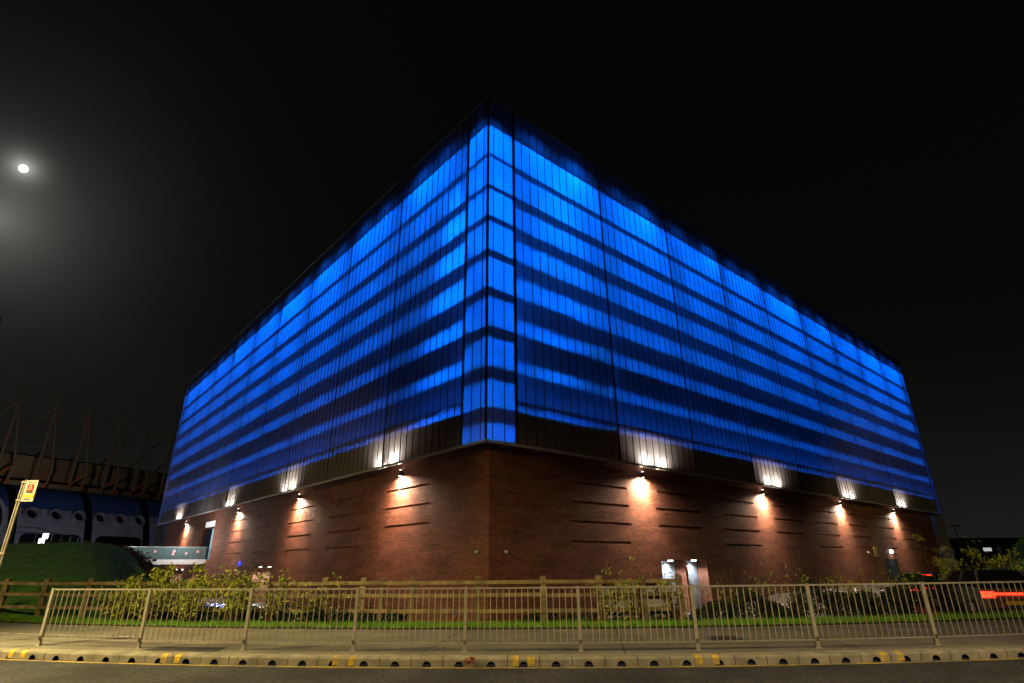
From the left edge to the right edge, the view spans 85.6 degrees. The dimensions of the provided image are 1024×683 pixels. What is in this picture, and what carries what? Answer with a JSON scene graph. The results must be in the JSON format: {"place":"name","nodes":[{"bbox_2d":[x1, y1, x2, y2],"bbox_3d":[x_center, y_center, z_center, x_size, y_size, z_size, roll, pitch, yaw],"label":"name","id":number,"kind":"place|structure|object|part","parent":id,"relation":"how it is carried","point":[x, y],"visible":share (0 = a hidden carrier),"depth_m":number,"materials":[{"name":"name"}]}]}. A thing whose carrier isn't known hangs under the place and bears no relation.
{"place":"outdoors","nodes":[
{"label":"outdoors","id":0,"kind":"place"},
{"bbox_2d":[18,165,27,172],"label":"moon","id":1,"kind":"object","parent":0,"point":[23,168],"visible":1,"depth_m":653.73,"materials":[{"name":"white"}]},
{"bbox_2d":[38,538,45,543],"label":"floodlight","id":2,"kind":"object","parent":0,"point":[41,540],"visible":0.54,"depth_m":56.63,"materials":[{"name":"grey metal"}]},
{"bbox_2d":[42,533,50,542],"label":"floodlight","id":3,"kind":"object","parent":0,"point":[47,535],"visible":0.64,"depth_m":56.83,"materials":[{"name":"grey metal"}]},
{"bbox_2d":[0,542,188,663],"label":"grass mound","id":4,"kind":"object","parent":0,"point":[47,549],"depth_m":23.74,"materials":[{"name":"green plant"}]},
{"bbox_2d":[0,526,110,544],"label":"mound railing","id":5,"kind":"object","parent":4,"relation":"on","point":[51,538],"visible":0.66,"depth_m":49.84,"materials":[{"name":"silver metal"}]},
{"bbox_2d":[103,541,186,606],"bbox_3d":[-27.762,17.945,42.982,26.767,4.749,8.544,-20,-29,39],"label":"scrub","id":6,"kind":"object","parent":4,"relation":"on","point":[147,566],"visible":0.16,"depth_m":38.38,"materials":[{"name":"green plant"}]},
{"bbox_2d":[0,619,1023,654],"bbox_3d":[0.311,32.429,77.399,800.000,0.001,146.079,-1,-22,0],"label":"pavement","id":7,"kind":"structure","parent":0,"point":[12,639],"depth_m":11.48,"materials":[{"name":"concrete"}]},
{"bbox_2d":[0,480,38,568],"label":"bus stop","id":8,"kind":"object","parent":7,"relation":"on","point":[27,491],"visible":1,"depth_m":11.67,"materials":[{"name":"grey paint"}]},
{"bbox_2d":[7,633,133,636],"bbox_3d":[-11.046,6.932,13.099,6.048,0.001,0.182,-6,-22,14],"label":"path line","id":9,"kind":"object","parent":7,"relation":"on","point":[72,635],"visible":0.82,"depth_m":12.79,"materials":[{"name":"white paint"}]},
{"bbox_2d":[34,588,148,645],"bbox_3d":[-8.512,5.601,11.227,2.442,1.090,0.102,-5,-22,12],"label":"guardrail panel","id":10,"kind":"object","parent":7,"relation":"on","point":[46,618],"visible":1,"depth_m":11.28,"materials":[{"name":"grey paint"}]},
{"bbox_2d":[134,588,249,648],"bbox_3d":[-6.221,5.409,10.798,2.276,1.090,0.102,-4,-22,9],"label":"guardrail panel","id":11,"kind":"object","parent":7,"relation":"on","point":[143,622],"visible":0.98,"depth_m":10.83,"materials":[{"name":"grey paint"}]},
{"bbox_2d":[240,588,355,649],"bbox_3d":[-4.041,5.264,10.487,2.178,1.090,0.102,-3,-22,7],"label":"guardrail panel","id":12,"kind":"object","parent":7,"relation":"on","point":[246,627],"visible":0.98,"depth_m":10.53,"materials":[{"name":"grey paint"}]},
{"bbox_2d":[349,587,463,651],"bbox_3d":[-1.935,5.159,10.275,2.097,1.090,0.102,-2,-22,4],"label":"guardrail panel","id":13,"kind":"object","parent":7,"relation":"on","point":[358,589],"visible":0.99,"depth_m":10.30,"materials":[{"name":"grey paint"}]},
{"bbox_2d":[145,635,746,650],"bbox_3d":[-1.160,5.977,10.939,11.806,0.001,0.884,1,-22,-4],"label":"path patch","id":14,"kind":"object","parent":7,"relation":"on","point":[174,648],"visible":0.8,"depth_m":10.69,"materials":[{"name":"concrete"}]},
{"bbox_2d":[15,625,985,667],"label":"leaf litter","id":15,"kind":"object","parent":7,"relation":"on","point":[531,667],"visible":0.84,"depth_m":10.01,"materials":[{"name":"brown plant"}]},
{"bbox_2d":[0,618,1023,629],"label":"verge edge","id":16,"kind":"object","parent":7,"relation":"on","point":[517,628],"visible":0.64,"depth_m":13.49,"materials":[{"name":"concrete"}]},
{"bbox_2d":[462,587,578,651],"bbox_3d":[0.144,5.091,10.153,2.112,1.090,0.102,-1,-22,2],"label":"guardrail panel","id":17,"kind":"object","parent":7,"relation":"on","point":[465,619],"visible":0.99,"depth_m":10.16,"materials":[{"name":"grey paint"}]},
{"bbox_2d":[576,586,695,651],"bbox_3d":[2.243,5.056,10.116,2.130,1.090,0.102,0,-22,0],"label":"guardrail panel","id":18,"kind":"object","parent":7,"relation":"on","point":[579,617],"visible":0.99,"depth_m":10.13,"materials":[{"name":"grey paint"}]},
{"bbox_2d":[689,584,815,649],"bbox_3d":[4.401,5.056,10.170,2.234,1.090,0.102,1,-22,-3],"label":"guardrail panel","id":19,"kind":"object","parent":7,"relation":"on","point":[695,618],"visible":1,"depth_m":10.18,"materials":[{"name":"grey paint"}]},
{"bbox_2d":[804,583,933,647],"bbox_3d":[6.665,5.096,10.324,2.354,1.090,0.102,2,-22,-5],"label":"guardrail panel","id":20,"kind":"object","parent":7,"relation":"on","point":[812,616],"visible":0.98,"depth_m":10.32,"materials":[{"name":"grey paint"}]},
{"bbox_2d":[919,581,1023,644],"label":"guardrail panel","id":21,"kind":"object","parent":7,"relation":"on","point":[929,613],"visible":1,"depth_m":10.56,"materials":[{"name":"grey paint"}]},
{"bbox_2d":[0,657,1023,682],"bbox_3d":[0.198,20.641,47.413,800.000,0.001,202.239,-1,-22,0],"label":"road","id":22,"kind":"structure","parent":0,"point":[982,671],"depth_m":8.69,"materials":[{"name":"grey asphalt"}]},
{"bbox_2d":[0,645,1023,666],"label":"kerb","id":23,"kind":"structure","parent":22,"relation":"on","point":[614,660],"depth_m":9.50,"materials":[{"name":"concrete"}]},
{"bbox_2d":[7,649,904,665],"bbox_3d":[-1.504,5.578,9.762,16.410,0.134,0.821,-2,-22,4],"label":"kerb marking","id":24,"kind":"object","parent":23,"relation":"on","point":[531,659],"visible":1,"depth_m":9.45,"materials":[{"name":"yellow paint"}]},
{"bbox_2d":[0,658,1023,667],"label":"yellow line","id":25,"kind":"object","parent":22,"relation":"on","point":[517,667],"visible":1,"depth_m":9.32,"materials":[{"name":"yellow paint"}]},
{"bbox_2d":[463,656,475,665],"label":"crumpled leaf","id":26,"kind":"object","parent":25,"relation":"on","point":[470,661],"visible":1,"depth_m":9.28,"materials":[{"name":"brown plant"}]},
{"bbox_2d":[0,609,1023,627],"bbox_3d":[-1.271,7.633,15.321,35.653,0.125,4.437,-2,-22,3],"label":"grass","id":27,"kind":"structure","parent":0,"point":[15,617],"depth_m":14.14,"materials":[{"name":"green plant"}]},
{"bbox_2d":[88,577,155,619],"bbox_3d":[-11.269,7.447,15.935,2.017,1.230,1.289,-1,-22,0],"label":"leafy shrub","id":28,"kind":"object","parent":27,"relation":"on","point":[115,609],"visible":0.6,"depth_m":15.68,"materials":[{"name":"green plant"}]},
{"bbox_2d":[107,562,191,620],"bbox_3d":[-10.166,7.074,15.560,2.375,1.625,1.064,-6,-22,13],"label":"leafy shrub","id":29,"kind":"object","parent":27,"relation":"on","point":[157,581],"visible":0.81,"depth_m":15.53,"materials":[{"name":"green plant"}]},
{"bbox_2d":[154,558,231,621],"bbox_3d":[-8.867,6.923,15.346,2.041,1.721,1.289,-1,-22,0],"label":"leafy shrub","id":30,"kind":"object","parent":27,"relation":"on","point":[200,585],"visible":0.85,"depth_m":15.20,"materials":[{"name":"green plant"}]},
{"bbox_2d":[214,564,267,622],"bbox_3d":[-7.489,6.885,15.032,1.630,1.533,1.023,-12,-25,27],"label":"leafy shrub","id":31,"kind":"object","parent":27,"relation":"on","point":[236,595],"visible":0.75,"depth_m":15.01,"materials":[{"name":"green plant"}]},
{"bbox_2d":[247,568,294,622],"bbox_3d":[-6.461,6.858,14.872,1.235,1.446,1.160,-18,-28,37],"label":"leafy shrub","id":32,"kind":"object","parent":27,"relation":"on","point":[270,593],"visible":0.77,"depth_m":14.88,"materials":[{"name":"green plant"}]},
{"bbox_2d":[290,579,328,623],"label":"leafy shrub","id":33,"kind":"object","parent":27,"relation":"on","point":[306,604],"visible":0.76,"depth_m":14.68,"materials":[{"name":"green plant"}]},
{"bbox_2d":[315,573,347,623],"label":"leafy shrub","id":34,"kind":"object","parent":27,"relation":"on","point":[329,618],"visible":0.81,"depth_m":14.63,"materials":[{"name":"green plant"}]},
{"bbox_2d":[0,574,685,623],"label":"timber fence","id":35,"kind":"object","parent":27,"relation":"on","point":[382,582],"visible":0.7,"depth_m":14.62,"materials":[{"name":"brown wood"}]},
{"bbox_2d":[602,583,638,617],"bbox_3d":[2.835,6.777,14.483,0.900,0.833,0.031,0,-22,-1],"label":"banner","id":36,"kind":"object","parent":35,"relation":"attached to","point":[619,604],"visible":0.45,"depth_m":14.46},
{"bbox_2d":[645,582,674,617],"bbox_3d":[3.895,6.776,14.509,0.741,0.834,0.028,0,-22,-2],"label":"banner","id":37,"kind":"object","parent":35,"relation":"attached to","point":[664,600],"visible":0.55,"depth_m":14.50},
{"bbox_2d":[121,600,698,623],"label":"undergrowth","id":38,"kind":"object","parent":27,"relation":"on","point":[400,616],"visible":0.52,"depth_m":14.66,"materials":[{"name":"green plant"}]},
{"bbox_2d":[585,565,620,621],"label":"leafy shrub","id":39,"kind":"object","parent":27,"relation":"on","point":[607,599],"visible":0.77,"depth_m":14.20,"materials":[{"name":"green plant"}]},
{"bbox_2d":[615,556,651,621],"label":"leafy shrub","id":40,"kind":"object","parent":27,"relation":"on","point":[632,604],"visible":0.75,"depth_m":14.21,"materials":[{"name":"green plant"}]},
{"bbox_2d":[656,567,694,621],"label":"leafy shrub","id":41,"kind":"object","parent":27,"relation":"on","point":[662,583],"visible":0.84,"depth_m":14.25,"materials":[{"name":"green plant"}]},
{"bbox_2d":[690,589,797,620],"bbox_3d":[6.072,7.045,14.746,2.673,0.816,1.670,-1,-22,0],"label":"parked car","id":42,"kind":"object","parent":27,"relation":"on","point":[736,606],"visible":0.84,"depth_m":14.52,"materials":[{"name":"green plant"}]},
{"bbox_2d":[785,579,888,618],"bbox_3d":[8.661,6.999,15.008,2.690,1.048,1.754,-1,-22,0],"label":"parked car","id":43,"kind":"object","parent":27,"relation":"on","point":[838,595],"visible":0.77,"depth_m":14.85,"materials":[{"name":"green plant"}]},
{"bbox_2d":[870,573,978,616],"bbox_3d":[11.345,7.094,15.446,3.089,1.146,1.571,5,-22,-13],"label":"parked car","id":44,"kind":"object","parent":27,"relation":"on","point":[921,578],"visible":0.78,"depth_m":15.32,"materials":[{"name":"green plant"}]},
{"bbox_2d":[0,0,1023,666],"label":"sky","id":45,"kind":"structure","parent":0,"point":[187,162],"materials":[{"name":"black"}]},
{"bbox_2d":[179,567,987,656],"bbox_3d":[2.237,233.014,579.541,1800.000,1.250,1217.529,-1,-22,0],"label":"ground","id":46,"kind":"structure","parent":0,"point":[785,595],"depth_m":36.10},
{"bbox_2d":[0,483,161,559],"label":"tubular building","id":47,"kind":"structure","parent":46,"relation":"on","point":[105,518],"depth_m":104.55,"materials":[{"name":"metal"}]},
{"bbox_2d":[0,383,177,499],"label":"stadium","id":48,"kind":"object","parent":46,"relation":"on","point":[51,473],"visible":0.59,"depth_m":189.80,"materials":[{"name":"metal"}]},
{"bbox_2d":[128,546,206,564],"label":"footbridge","id":49,"kind":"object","parent":46,"relation":"on","point":[179,561],"visible":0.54,"depth_m":54.60,"materials":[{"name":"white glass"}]},
{"bbox_2d":[150,95,957,622],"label":"sports hall","id":50,"kind":"structure","parent":46,"relation":"on","point":[488,337],"depth_m":35.22,"materials":[{"name":"blue metal"}]},
{"bbox_2d":[198,529,212,558],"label":"entrance door","id":51,"kind":"structure","parent":50,"relation":"in","point":[206,538],"depth_m":58.44,"materials":[{"name":"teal glass"}]},
{"bbox_2d":[661,561,676,606],"bbox_3d":[8.837,14.127,31.840,2.310,2.750,0.060,17,-28,-38],"label":"door","id":52,"kind":"structure","parent":50,"relation":"in","point":[665,565],"depth_m":32.36,"materials":[{"name":"grey metal"}]},
{"bbox_2d":[687,561,701,607],"bbox_3d":[10.710,14.695,33.314,2.110,2.750,0.117,17,-28,-38],"label":"door","id":53,"kind":"structure","parent":50,"relation":"in","point":[692,569],"depth_m":33.73,"materials":[{"name":"grey metal"}]},
{"bbox_2d":[885,560,899,582],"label":"door","id":54,"kind":"structure","parent":50,"relation":"in","point":[892,565],"depth_m":54.04,"materials":[{"name":"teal metal"}]},
{"bbox_2d":[705,566,745,617],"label":"leafy shrub","id":55,"kind":"object","parent":46,"relation":"on","point":[720,597],"visible":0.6,"depth_m":14.83,"materials":[{"name":"green plant"}]},
{"bbox_2d":[743,561,780,619],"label":"leafy shrub","id":56,"kind":"object","parent":46,"relation":"on","point":[766,590],"visible":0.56,"depth_m":14.96,"materials":[{"name":"green plant"}]},
{"bbox_2d":[777,556,815,618],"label":"leafy shrub","id":57,"kind":"object","parent":46,"relation":"on","point":[796,587],"visible":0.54,"depth_m":15.07,"materials":[{"name":"green plant"}]},
{"bbox_2d":[810,562,856,617],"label":"leafy shrub","id":58,"kind":"object","parent":46,"relation":"on","point":[839,580],"visible":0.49,"depth_m":15.06,"materials":[{"name":"green plant"}]},
{"bbox_2d":[843,565,879,615],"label":"leafy shrub","id":59,"kind":"object","parent":46,"relation":"on","point":[861,589],"visible":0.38,"depth_m":15.26,"materials":[{"name":"green plant"}]},
{"bbox_2d":[875,570,915,614],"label":"leafy shrub","id":60,"kind":"object","parent":46,"relation":"on","point":[904,579],"visible":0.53,"depth_m":15.44,"materials":[{"name":"green plant"}]},
{"bbox_2d":[896,573,943,603],"bbox_3d":[21.711,13.126,29.543,1.780,1.469,4.100,-8,-23,19],"label":"parked car","id":61,"kind":"object","parent":46,"relation":"on","point":[927,574],"visible":0.06,"depth_m":28.62,"materials":[{"name":"grey paint"}]},
{"bbox_3d":[21.528,12.547,29.248,1.640,0.520,2.700,-8,-23,19],"label":"window","id":62,"kind":"part","parent":61,"relation":"part of","materials":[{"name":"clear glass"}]},
{"bbox_2d":[903,533,957,614],"bbox_3d":[17.389,9.752,22.740,2.807,3.540,1.323,-1,-22,0],"label":"leafy shrub","id":63,"kind":"object","parent":46,"relation":"on","point":[945,570],"visible":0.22,"depth_m":22.77,"materials":[{"name":"green plant"}]},
{"bbox_2d":[949,525,967,570],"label":"lamp column","id":64,"kind":"structure","parent":46,"relation":"on","point":[959,541],"depth_m":84.52,"materials":[{"name":"grey metal"}]},
{"bbox_2d":[934,536,1004,573],"bbox_3d":[19.102,9.747,22.671,2.756,3.326,1.452,-1,-22,0],"label":"leafy shrub","id":65,"kind":"object","parent":46,"relation":"on","point":[971,554],"visible":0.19,"depth_m":22.94,"materials":[{"name":"green plant"}]},
{"bbox_2d":[932,569,1023,612],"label":"parked car","id":66,"kind":"object","parent":46,"relation":"on","point":[974,575],"visible":0.5,"depth_m":17.71,"materials":[{"name":"grey paint"}]},
{"bbox_3d":[15.986,8.032,18.738,1.640,0.520,2.700,-6,-22,13],"label":"window","id":67,"kind":"part","parent":66,"relation":"part of","materials":[{"name":"black glass"}]},
{"bbox_2d":[949,538,1020,566],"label":"building","id":68,"kind":"structure","parent":46,"relation":"on","point":[993,546],"depth_m":138.09,"materials":[{"name":"grey metal"}]},
{"bbox_2d":[944,540,1023,613],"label":"grass hill","id":69,"kind":"structure","parent":0,"point":[1018,555],"depth_m":29.78,"materials":[{"name":"green plant"}]},
{"bbox_2d":[991,548,1023,570],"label":"leafy shrub","id":70,"kind":"object","parent":69,"relation":"on","point":[1005,560],"visible":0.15,"depth_m":22.93,"materials":[{"name":"green plant"}]},
{"bbox_2d":[991,536,1023,568],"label":"hill grass","id":71,"kind":"structure","parent":69,"relation":"on","point":[1015,544],"depth_m":31.75,"materials":[{"name":"green plant"}]}
]}

